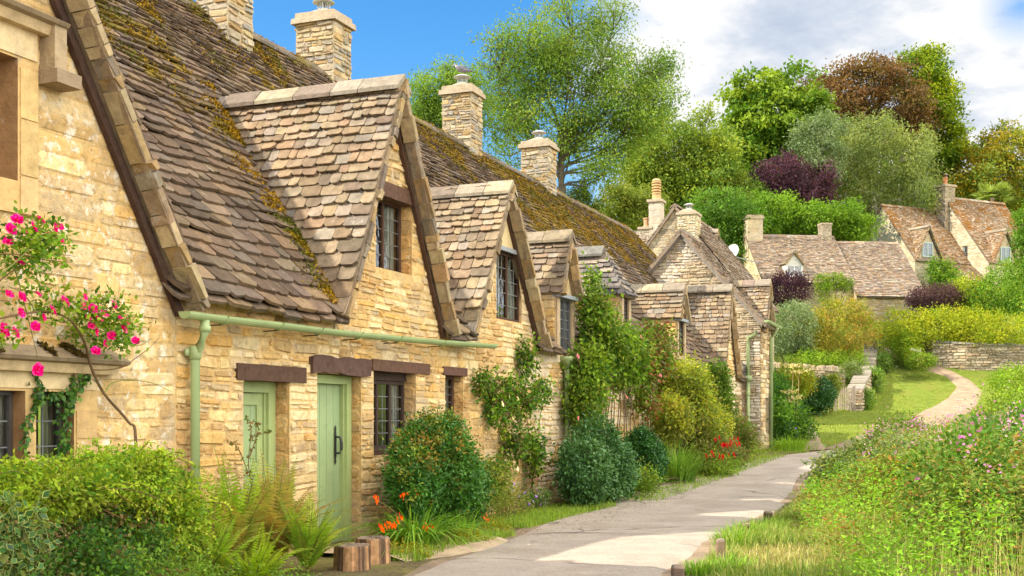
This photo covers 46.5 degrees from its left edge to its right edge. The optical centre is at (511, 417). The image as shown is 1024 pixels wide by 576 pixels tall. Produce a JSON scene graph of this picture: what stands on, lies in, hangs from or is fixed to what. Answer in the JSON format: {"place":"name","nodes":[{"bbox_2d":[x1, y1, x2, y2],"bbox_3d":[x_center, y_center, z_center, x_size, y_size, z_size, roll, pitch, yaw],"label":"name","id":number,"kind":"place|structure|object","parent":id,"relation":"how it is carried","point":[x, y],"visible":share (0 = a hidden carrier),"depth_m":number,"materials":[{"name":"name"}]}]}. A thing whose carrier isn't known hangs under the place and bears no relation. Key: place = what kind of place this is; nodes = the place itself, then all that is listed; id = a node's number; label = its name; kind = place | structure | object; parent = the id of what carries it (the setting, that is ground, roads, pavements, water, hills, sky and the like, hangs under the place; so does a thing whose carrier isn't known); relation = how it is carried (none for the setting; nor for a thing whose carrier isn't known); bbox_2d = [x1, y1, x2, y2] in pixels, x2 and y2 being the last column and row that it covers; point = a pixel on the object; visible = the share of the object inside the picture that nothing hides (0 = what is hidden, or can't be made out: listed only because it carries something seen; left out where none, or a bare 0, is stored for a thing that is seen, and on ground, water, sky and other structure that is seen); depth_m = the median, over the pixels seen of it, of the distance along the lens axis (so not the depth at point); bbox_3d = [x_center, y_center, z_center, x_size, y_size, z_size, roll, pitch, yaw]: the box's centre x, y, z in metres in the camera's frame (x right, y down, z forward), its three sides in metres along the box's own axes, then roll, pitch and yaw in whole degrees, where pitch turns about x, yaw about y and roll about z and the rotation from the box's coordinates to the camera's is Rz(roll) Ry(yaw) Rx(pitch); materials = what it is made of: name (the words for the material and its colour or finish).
{"place":"outdoors","nodes":[
{"label":"outdoors","id":0,"kind":"place"},
{"bbox_2d":[324,534,507,560],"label":"doorstep paving","id":1,"kind":"structure","parent":0,"point":[466,548],"depth_m":11.96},
{"bbox_2d":[332,492,517,555],"bbox_3d":[-0.743,1.051,12.363,2.918,0.597,2.347,0,0,-37],"label":"crocosmia","id":2,"kind":"object","parent":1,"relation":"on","point":[397,529],"visible":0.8,"depth_m":11.99,"materials":[{"name":"green plant"}]},
{"bbox_2d":[444,505,506,539],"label":"daylily","id":3,"kind":"object","parent":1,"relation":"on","point":[464,523],"visible":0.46,"depth_m":13.03,"materials":[{"name":"green plant"}]},
{"bbox_2d":[38,288,1023,575],"bbox_3d":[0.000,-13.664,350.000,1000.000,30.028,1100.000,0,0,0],"label":"ground","id":4,"kind":"structure","parent":0,"point":[912,388],"depth_m":49.78,"materials":[{"name":"green plant"}]},
{"bbox_2d":[0,483,70,575],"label":"variegated ivy","id":5,"kind":"object","parent":4,"relation":"on","point":[13,552],"visible":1,"depth_m":6.79,"materials":[{"name":"green plant"}]},
{"bbox_2d":[3,500,199,575],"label":"shrub","id":6,"kind":"object","parent":4,"relation":"on","point":[108,554],"visible":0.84,"depth_m":7.29,"materials":[{"name":"green plant"}]},
{"bbox_2d":[0,0,209,575],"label":"cottage","id":7,"kind":"structure","parent":4,"relation":"on","point":[75,153],"depth_m":9.05,"materials":[{"name":"stone"}]},
{"bbox_2d":[0,20,37,216],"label":"stone window","id":8,"kind":"structure","parent":7,"relation":"in","point":[18,46],"depth_m":8.51,"materials":[{"name":"stone"}]},
{"bbox_2d":[0,370,96,527],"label":"stone window","id":9,"kind":"structure","parent":7,"relation":"in","point":[16,401],"depth_m":8.79,"materials":[{"name":"stone"}]},
{"bbox_2d":[18,373,95,460],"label":"ivy","id":10,"kind":"object","parent":7,"relation":"attached to","point":[69,399],"visible":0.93,"depth_m":8.81,"materials":[{"name":"green plant"}]},
{"bbox_2d":[0,200,170,446],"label":"climbing rose","id":11,"kind":"object","parent":7,"relation":"attached to","point":[33,239],"visible":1,"depth_m":8.23,"materials":[{"name":"green plant"}]},
{"bbox_2d":[0,435,249,575],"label":"cotoneaster","id":12,"kind":"object","parent":4,"relation":"on","point":[81,484],"visible":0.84,"depth_m":8.02,"materials":[{"name":"green plant"}]},
{"bbox_2d":[81,537,321,575],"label":"shrub","id":13,"kind":"object","parent":4,"relation":"on","point":[200,565],"visible":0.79,"depth_m":7.56,"materials":[{"name":"green plant"}]},
{"bbox_2d":[181,482,278,575],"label":"fern","id":14,"kind":"object","parent":4,"relation":"on","point":[220,545],"visible":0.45,"depth_m":9.02,"materials":[{"name":"green plant"}]},
{"bbox_2d":[196,441,293,563],"bbox_3d":[-2.437,0.754,10.268,1.216,1.197,1.634,0,0,0],"label":"fern","id":15,"kind":"object","parent":4,"relation":"on","point":[244,518],"visible":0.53,"depth_m":10.06,"materials":[{"name":"green plant"}]},
{"bbox_2d":[229,415,271,498],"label":"seed stem","id":16,"kind":"object","parent":4,"relation":"on","point":[250,440],"visible":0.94,"depth_m":10.29,"materials":[{"name":"brown plant"}]},
{"bbox_2d":[203,517,309,575],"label":"fern","id":17,"kind":"object","parent":4,"relation":"on","point":[263,558],"visible":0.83,"depth_m":8.80,"materials":[{"name":"green plant"}]},
{"bbox_2d":[220,448,350,561],"bbox_3d":[-2.009,0.788,10.447,1.366,1.129,1.376,0,0,0],"label":"fern","id":18,"kind":"object","parent":4,"relation":"on","point":[285,495],"visible":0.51,"depth_m":10.43,"materials":[{"name":"green plant"}]},
{"bbox_2d":[265,492,352,572],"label":"fern","id":19,"kind":"object","parent":4,"relation":"on","point":[316,540],"visible":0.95,"depth_m":10.25,"materials":[{"name":"green plant"}]},
{"bbox_2d":[94,0,574,575],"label":"cottage","id":20,"kind":"structure","parent":4,"relation":"on","point":[366,280],"depth_m":13.47,"materials":[{"name":"stone"}]},
{"bbox_2d":[243,381,275,554],"bbox_3d":[-2.552,0.500,11.493,0.140,1.700,0.766,0,0,22],"label":"door","id":21,"kind":"structure","parent":20,"relation":"in","point":[259,399],"depth_m":11.65,"materials":[{"name":"green paint"}]},
{"bbox_2d":[317,374,350,541],"bbox_3d":[-1.992,0.460,12.745,0.162,1.820,0.899,0,0,22],"label":"door","id":22,"kind":"structure","parent":20,"relation":"in","point":[333,392],"depth_m":12.93,"materials":[{"name":"green paint"}]},
{"bbox_2d":[374,380,403,449],"bbox_3d":[-1.643,-0.030,13.974,0.326,1.000,1.232,0,0,22],"label":"window","id":23,"kind":"structure","parent":20,"relation":"in","point":[388,395],"depth_m":14.10,"materials":[{"name":"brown wood"}]},
{"bbox_2d":[445,376,453,414],"bbox_3d":[-1.014,-0.247,15.479,0.326,0.795,0.730,0,0,22],"label":"window","id":24,"kind":"structure","parent":20,"relation":"in","point":[451,378],"depth_m":15.63,"materials":[{"name":"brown wood"}]},
{"bbox_2d":[469,332,560,514],"bbox_3d":[0.274,0.043,17.032,0.720,2.586,3.522,0,0,22],"label":"climbing rose","id":25,"kind":"object","parent":20,"relation":"attached to","point":[517,398],"visible":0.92,"depth_m":16.75,"materials":[{"name":"green plant"}]},
{"bbox_2d":[333,543,370,570],"bbox_3d":[-1.426,1.267,10.629,0.342,0.266,0.366,0,0,0],"label":"tree stump","id":26,"kind":"object","parent":4,"relation":"on","point":[353,557],"visible":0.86,"depth_m":10.49,"materials":[{"name":"brown wood"}]},
{"bbox_2d":[355,536,390,564],"bbox_3d":[-1.294,1.258,11.107,0.343,0.284,0.376,0,0,0],"label":"tree stump","id":27,"kind":"object","parent":4,"relation":"on","point":[379,545],"visible":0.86,"depth_m":10.98,"materials":[{"name":"brown wood"}]},
{"bbox_2d":[375,404,498,533],"bbox_3d":[-0.845,0.621,13.213,1.282,1.553,2.306,0,0,31],"label":"rounded bush","id":28,"kind":"object","parent":4,"relation":"on","point":[443,459],"visible":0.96,"depth_m":12.85,"materials":[{"name":"green plant"}]},
{"bbox_2d":[390,515,513,559],"bbox_3d":[-0.609,1.339,12.658,0.909,0.487,3.036,0,0,26],"label":"lady mantle","id":29,"kind":"object","parent":4,"relation":"on","point":[453,532],"visible":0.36,"depth_m":12.59,"materials":[{"name":"green plant"}]},
{"bbox_2d":[405,53,502,134],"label":"ash tree","id":30,"kind":"object","parent":4,"relation":"on","point":[426,105],"visible":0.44,"depth_m":56.96,"materials":[{"name":"green plant"}]},
{"bbox_2d":[243,74,747,497],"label":"cottage","id":31,"kind":"structure","parent":4,"relation":"on","point":[563,230],"depth_m":26.32,"materials":[{"name":"beige stone"}]},
{"bbox_2d":[556,251,684,436],"bbox_3d":[2.245,-1.168,21.181,1.298,3.270,7.695,0,0,22],"label":"climbing rose","id":32,"kind":"object","parent":31,"relation":"attached to","point":[628,356],"visible":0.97,"depth_m":19.86,"materials":[{"name":"green plant"}]},
{"bbox_2d":[702,349,740,417],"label":"climbing plant","id":33,"kind":"object","parent":31,"relation":"attached to","point":[722,376],"visible":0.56,"depth_m":28.27,"materials":[{"name":"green plant"}]},
{"bbox_2d":[479,458,534,520],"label":"flowering shrub","id":34,"kind":"object","parent":4,"relation":"on","point":[502,499],"visible":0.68,"depth_m":15.09,"materials":[{"name":"green plant"}]},
{"bbox_2d":[513,478,554,509],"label":"bellflower","id":35,"kind":"object","parent":4,"relation":"on","point":[533,496],"visible":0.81,"depth_m":16.77,"materials":[{"name":"green plant"}]},
{"bbox_2d":[462,0,691,197],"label":"ash tree","id":36,"kind":"object","parent":4,"relation":"on","point":[518,116],"visible":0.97,"depth_m":60.58,"materials":[{"name":"green plant"}]},
{"bbox_2d":[566,172,606,214],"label":"fir tree","id":37,"kind":"object","parent":4,"relation":"on","point":[581,197],"visible":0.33,"depth_m":65.42,"materials":[{"name":"green plant"}]},
{"bbox_2d":[546,409,644,507],"bbox_3d":[1.219,0.678,18.123,1.371,1.606,2.882,0,0,19],"label":"evergreen bush","id":38,"kind":"object","parent":4,"relation":"on","point":[594,464],"visible":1,"depth_m":17.46,"materials":[{"name":"green plant"}]},
{"bbox_2d":[390,438,809,561],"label":"grass","id":39,"kind":"structure","parent":4,"relation":"on","point":[553,512],"depth_m":15.86,"materials":[{"name":"green plant"}]},
{"bbox_2d":[591,172,673,230],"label":"tree","id":40,"kind":"object","parent":4,"relation":"on","point":[625,204],"visible":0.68,"depth_m":68.64,"materials":[{"name":"green plant"}]},
{"bbox_2d":[623,422,672,489],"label":"clipped bush","id":41,"kind":"object","parent":4,"relation":"on","point":[645,442],"visible":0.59,"depth_m":20.43,"materials":[{"name":"green plant"}]},
{"bbox_2d":[634,178,665,242],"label":"house","id":42,"kind":"structure","parent":4,"relation":"on","point":[653,221],"depth_m":47.35,"materials":[{"name":"stone"}]},
{"bbox_2d":[614,95,750,220],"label":"tree","id":43,"kind":"object","parent":4,"relation":"on","point":[705,154],"visible":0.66,"depth_m":81.80,"materials":[{"name":"green plant"}]},
{"bbox_2d":[627,436,766,497],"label":"shrub","id":44,"kind":"object","parent":4,"relation":"on","point":[643,486],"visible":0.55,"depth_m":23.41,"materials":[{"name":"green plant"}]},
{"bbox_2d":[662,435,731,483],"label":"grass clump","id":45,"kind":"object","parent":4,"relation":"on","point":[678,468],"visible":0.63,"depth_m":22.17,"materials":[{"name":"green plant"}]},
{"bbox_2d":[678,557,741,575],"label":"grass tuft","id":46,"kind":"object","parent":4,"relation":"on","point":[696,570],"visible":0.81,"depth_m":10.19,"materials":[{"name":"green plant"}]},
{"bbox_2d":[645,203,779,371],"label":"house","id":47,"kind":"structure","parent":4,"relation":"on","point":[677,218],"depth_m":44.15,"materials":[{"name":"stone"}]},
{"bbox_2d":[647,228,782,450],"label":"cottage","id":48,"kind":"structure","parent":4,"relation":"on","point":[689,259],"depth_m":33.29,"materials":[{"name":"stone"}]},
{"bbox_2d":[683,409,762,475],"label":"flowering shrub","id":49,"kind":"object","parent":4,"relation":"on","point":[740,444],"visible":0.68,"depth_m":24.98,"materials":[{"name":"green plant"}]},
{"bbox_2d":[689,552,759,572],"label":"grass tuft","id":50,"kind":"object","parent":4,"relation":"on","point":[731,559],"visible":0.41,"depth_m":10.52,"materials":[{"name":"green plant"}]},
{"bbox_2d":[681,179,772,261],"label":"tree","id":51,"kind":"object","parent":4,"relation":"on","point":[735,209],"visible":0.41,"depth_m":74.15,"materials":[{"name":"green plant"}]},
{"bbox_2d":[702,522,760,546],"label":"grass tuft","id":52,"kind":"object","parent":4,"relation":"on","point":[717,535],"visible":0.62,"depth_m":12.54,"materials":[{"name":"green plant"}]},
{"bbox_2d":[709,168,775,225],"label":"tree","id":53,"kind":"object","parent":4,"relation":"on","point":[745,182],"visible":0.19,"depth_m":82.48,"materials":[{"name":"green plant"}]},
{"bbox_2d":[712,55,841,200],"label":"chestnut tree","id":54,"kind":"object","parent":4,"relation":"on","point":[762,122],"visible":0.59,"depth_m":94.69,"materials":[{"name":"green plant"}]},
{"bbox_2d":[759,267,819,329],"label":"barberry","id":55,"kind":"object","parent":4,"relation":"on","point":[798,282],"visible":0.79,"depth_m":65.18,"materials":[{"name":"purple plant"}]},
{"bbox_2d":[762,434,823,450],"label":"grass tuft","id":56,"kind":"object","parent":4,"relation":"on","point":[789,444],"visible":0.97,"depth_m":32.36,"materials":[{"name":"green plant"}]},
{"bbox_2d":[779,363,810,430],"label":"hogweed","id":57,"kind":"object","parent":4,"relation":"on","point":[796,372],"visible":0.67,"depth_m":36.98,"materials":[{"name":"beige plant"}]},
{"bbox_2d":[766,366,824,446],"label":"flowering shrub","id":58,"kind":"object","parent":4,"relation":"on","point":[785,413],"visible":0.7,"depth_m":36.73,"materials":[{"name":"green plant"}]},
{"bbox_2d":[705,518,885,575],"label":"grass","id":59,"kind":"structure","parent":4,"relation":"on","point":[778,551],"depth_m":11.71,"materials":[{"name":"green plant"}]},
{"bbox_2d":[747,147,845,216],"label":"plum tree","id":60,"kind":"object","parent":4,"relation":"on","point":[815,184],"visible":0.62,"depth_m":85.06,"materials":[{"name":"purple plant"}]},
{"bbox_2d":[774,354,821,406],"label":"shrub","id":61,"kind":"object","parent":4,"relation":"on","point":[805,380],"visible":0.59,"depth_m":48.33,"materials":[{"name":"green plant"}]},
{"bbox_2d":[774,298,822,362],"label":"round shrub","id":62,"kind":"object","parent":4,"relation":"on","point":[784,345],"visible":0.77,"depth_m":58.82,"materials":[{"name":"green plant"}]},
{"bbox_2d":[774,362,844,390],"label":"dry stone wall","id":63,"kind":"structure","parent":4,"relation":"on","point":[821,369],"depth_m":57.44,"materials":[{"name":"stone"}]},
{"bbox_2d":[793,374,839,415],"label":"bush","id":64,"kind":"object","parent":4,"relation":"on","point":[820,399],"visible":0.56,"depth_m":49.73,"materials":[{"name":"green plant"}]},
{"bbox_2d":[747,182,887,240],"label":"laurel tree","id":65,"kind":"object","parent":4,"relation":"on","point":[847,222],"visible":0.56,"depth_m":78.35,"materials":[{"name":"green plant"}]},
{"bbox_2d":[781,102,858,183],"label":"birch tree","id":66,"kind":"object","parent":4,"relation":"on","point":[809,142],"visible":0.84,"depth_m":86.73,"materials":[{"name":"green plant"}]},
{"bbox_2d":[779,346,870,375],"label":"shrub","id":67,"kind":"object","parent":4,"relation":"on","point":[806,355],"visible":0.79,"depth_m":58.78,"materials":[{"name":"green plant"}]},
{"bbox_2d":[739,215,921,322],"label":"cottage","id":68,"kind":"structure","parent":4,"relation":"on","point":[880,273],"depth_m":71.89,"materials":[{"name":"stone"}]},
{"bbox_2d":[812,271,856,326],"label":"climbing plant","id":69,"kind":"object","parent":4,"relation":"on","point":[842,282],"visible":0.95,"depth_m":69.10,"materials":[{"name":"green plant"}]},
{"bbox_2d":[793,291,887,365],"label":"round shrub","id":70,"kind":"object","parent":4,"relation":"on","point":[863,320],"visible":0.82,"depth_m":59.96,"materials":[{"name":"green plant"}]},
{"bbox_2d":[834,386,854,410],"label":"picket gate","id":71,"kind":"structure","parent":4,"relation":"on","point":[848,404],"depth_m":52.36,"materials":[{"name":"brown wood"}]},
{"bbox_2d":[846,349,877,410],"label":"dry stone wall","id":72,"kind":"structure","parent":4,"relation":"on","point":[859,381],"depth_m":54.98,"materials":[{"name":"stone"}]},
{"bbox_2d":[835,358,864,380],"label":"shrub","id":73,"kind":"object","parent":72,"relation":"on","point":[846,367],"visible":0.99,"depth_m":56.17,"materials":[{"name":"green plant"}]},
{"bbox_2d":[798,432,929,503],"bbox_3d":[5.576,0.873,18.151,2.218,1.287,1.864,0,0,-29],"label":"bush","id":74,"kind":"object","parent":4,"relation":"on","point":[821,464],"visible":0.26,"depth_m":18.12,"materials":[{"name":"green plant"}]},
{"bbox_2d":[788,50,945,208],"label":"copper beech","id":75,"kind":"object","parent":4,"relation":"on","point":[850,98],"visible":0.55,"depth_m":100.89,"materials":[{"name":"brown plant"}]},
{"bbox_2d":[863,350,897,409],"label":"shrub","id":76,"kind":"object","parent":4,"relation":"on","point":[883,365],"visible":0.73,"depth_m":57.21,"materials":[{"name":"green plant"}]},
{"bbox_2d":[826,106,959,235],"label":"birch tree","id":77,"kind":"object","parent":4,"relation":"on","point":[867,148],"visible":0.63,"depth_m":89.30,"materials":[{"name":"green plant"}]},
{"bbox_2d":[857,406,930,443],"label":"bush","id":78,"kind":"object","parent":4,"relation":"on","point":[902,425],"visible":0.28,"depth_m":32.42,"materials":[{"name":"green plant"}]},
{"bbox_2d":[786,409,1023,575],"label":"undergrowth","id":79,"kind":"object","parent":4,"relation":"on","point":[923,437],"visible":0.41,"depth_m":10.43,"materials":[{"name":"green plant"}]},
{"bbox_2d":[885,324,927,368],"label":"shrub","id":80,"kind":"object","parent":4,"relation":"on","point":[902,352],"visible":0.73,"depth_m":62.54,"materials":[{"name":"green plant"}]},
{"bbox_2d":[808,359,1010,447],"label":"grass","id":81,"kind":"structure","parent":4,"relation":"on","point":[885,407],"depth_m":53.12,"materials":[{"name":"green plant"}]},
{"bbox_2d":[838,427,990,532],"bbox_3d":[4.977,0.854,14.436,2.364,1.478,1.574,0,0,-40],"label":"bush","id":82,"kind":"object","parent":4,"relation":"on","point":[857,488],"visible":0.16,"depth_m":14.07,"materials":[{"name":"green plant"}]},
{"bbox_2d":[904,351,940,375],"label":"shrub","id":83,"kind":"object","parent":4,"relation":"on","point":[916,363],"visible":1,"depth_m":60.03,"materials":[{"name":"green plant"}]},
{"bbox_2d":[886,39,975,207],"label":"tree","id":84,"kind":"object","parent":4,"relation":"on","point":[929,57],"visible":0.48,"depth_m":102.38,"materials":[{"name":"green plant"}]},
{"bbox_2d":[901,280,968,339],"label":"barberry","id":85,"kind":"object","parent":4,"relation":"on","point":[927,296],"visible":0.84,"depth_m":65.92,"materials":[{"name":"purple plant"}]},
{"bbox_2d":[860,380,1023,472],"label":"wildflowers","id":86,"kind":"object","parent":4,"relation":"on","point":[972,423],"visible":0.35,"depth_m":15.31,"materials":[{"name":"green plant"}]},
{"bbox_2d":[866,174,1022,287],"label":"house","id":87,"kind":"structure","parent":4,"relation":"on","point":[971,235],"depth_m":86.57,"materials":[{"name":"stone"}]},
{"bbox_2d":[921,252,970,289],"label":"ivy","id":88,"kind":"object","parent":4,"relation":"on","point":[935,271],"visible":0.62,"depth_m":82.77,"materials":[{"name":"green plant"}]},
{"bbox_2d":[873,299,1023,354],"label":"hedge","id":89,"kind":"object","parent":4,"relation":"on","point":[959,325],"visible":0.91,"depth_m":62.94,"materials":[{"name":"green plant"}]},
{"bbox_2d":[875,406,1023,568],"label":"bush","id":90,"kind":"object","parent":4,"relation":"on","point":[999,482],"visible":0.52,"depth_m":10.82,"materials":[{"name":"green plant"}]},
{"bbox_2d":[945,271,998,340],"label":"shrub","id":91,"kind":"object","parent":4,"relation":"on","point":[965,285],"visible":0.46,"depth_m":66.22,"materials":[{"name":"green plant"}]},
{"bbox_2d":[921,340,1023,371],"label":"dry stone wall","id":92,"kind":"structure","parent":4,"relation":"on","point":[964,356],"depth_m":62.04,"materials":[{"name":"stone"}]},
{"bbox_2d":[927,114,1023,215],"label":"tree","id":93,"kind":"object","parent":4,"relation":"on","point":[994,155],"visible":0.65,"depth_m":101.18,"materials":[{"name":"green plant"}]},
{"bbox_2d":[947,398,1023,489],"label":"bush","id":94,"kind":"object","parent":4,"relation":"on","point":[1017,412],"visible":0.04,"depth_m":16.66,"materials":[{"name":"green plant"}]},
{"bbox_2d":[960,252,1023,342],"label":"shrub","id":95,"kind":"object","parent":4,"relation":"on","point":[1016,293],"visible":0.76,"depth_m":64.91,"materials":[{"name":"green plant"}]},
{"bbox_2d":[963,362,1023,419],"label":"bush","id":96,"kind":"object","parent":4,"relation":"on","point":[1017,395],"visible":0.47,"depth_m":36.34,"materials":[{"name":"green plant"}]},
{"bbox_2d":[971,180,1015,202],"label":"tree","id":97,"kind":"object","parent":4,"relation":"on","point":[1001,189],"visible":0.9,"depth_m":96.85,"materials":[{"name":"green plant"}]},
{"bbox_2d":[981,361,1023,398],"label":"bush","id":98,"kind":"object","parent":4,"relation":"on","point":[997,377],"visible":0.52,"depth_m":46.99,"materials":[{"name":"green plant"}]},
{"bbox_2d":[1001,198,1023,303],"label":"tree","id":99,"kind":"object","parent":4,"relation":"on","point":[1018,238],"visible":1,"depth_m":60.13,"materials":[{"name":"green plant"}]},
{"bbox_2d":[193,0,1023,206],"label":"sky","id":100,"kind":"structure","parent":0,"point":[390,37],"materials":[{"name":"blue"}]},
{"bbox_2d":[404,449,830,575],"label":"roadside dirt","id":101,"kind":"structure","parent":0,"point":[703,549],"depth_m":12.09,"materials":[{"name":"brown soil"}]},
{"bbox_2d":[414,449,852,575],"bbox_3d":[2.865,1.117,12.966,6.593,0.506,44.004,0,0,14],"label":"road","id":102,"kind":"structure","parent":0,"point":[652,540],"depth_m":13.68,"materials":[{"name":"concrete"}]},
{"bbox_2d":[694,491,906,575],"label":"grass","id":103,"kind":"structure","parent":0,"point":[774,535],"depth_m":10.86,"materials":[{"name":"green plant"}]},
{"bbox_2d":[851,347,981,447],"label":"path","id":104,"kind":"structure","parent":0,"point":[967,389],"depth_m":55.53,"materials":[{"name":"beige gravel"}]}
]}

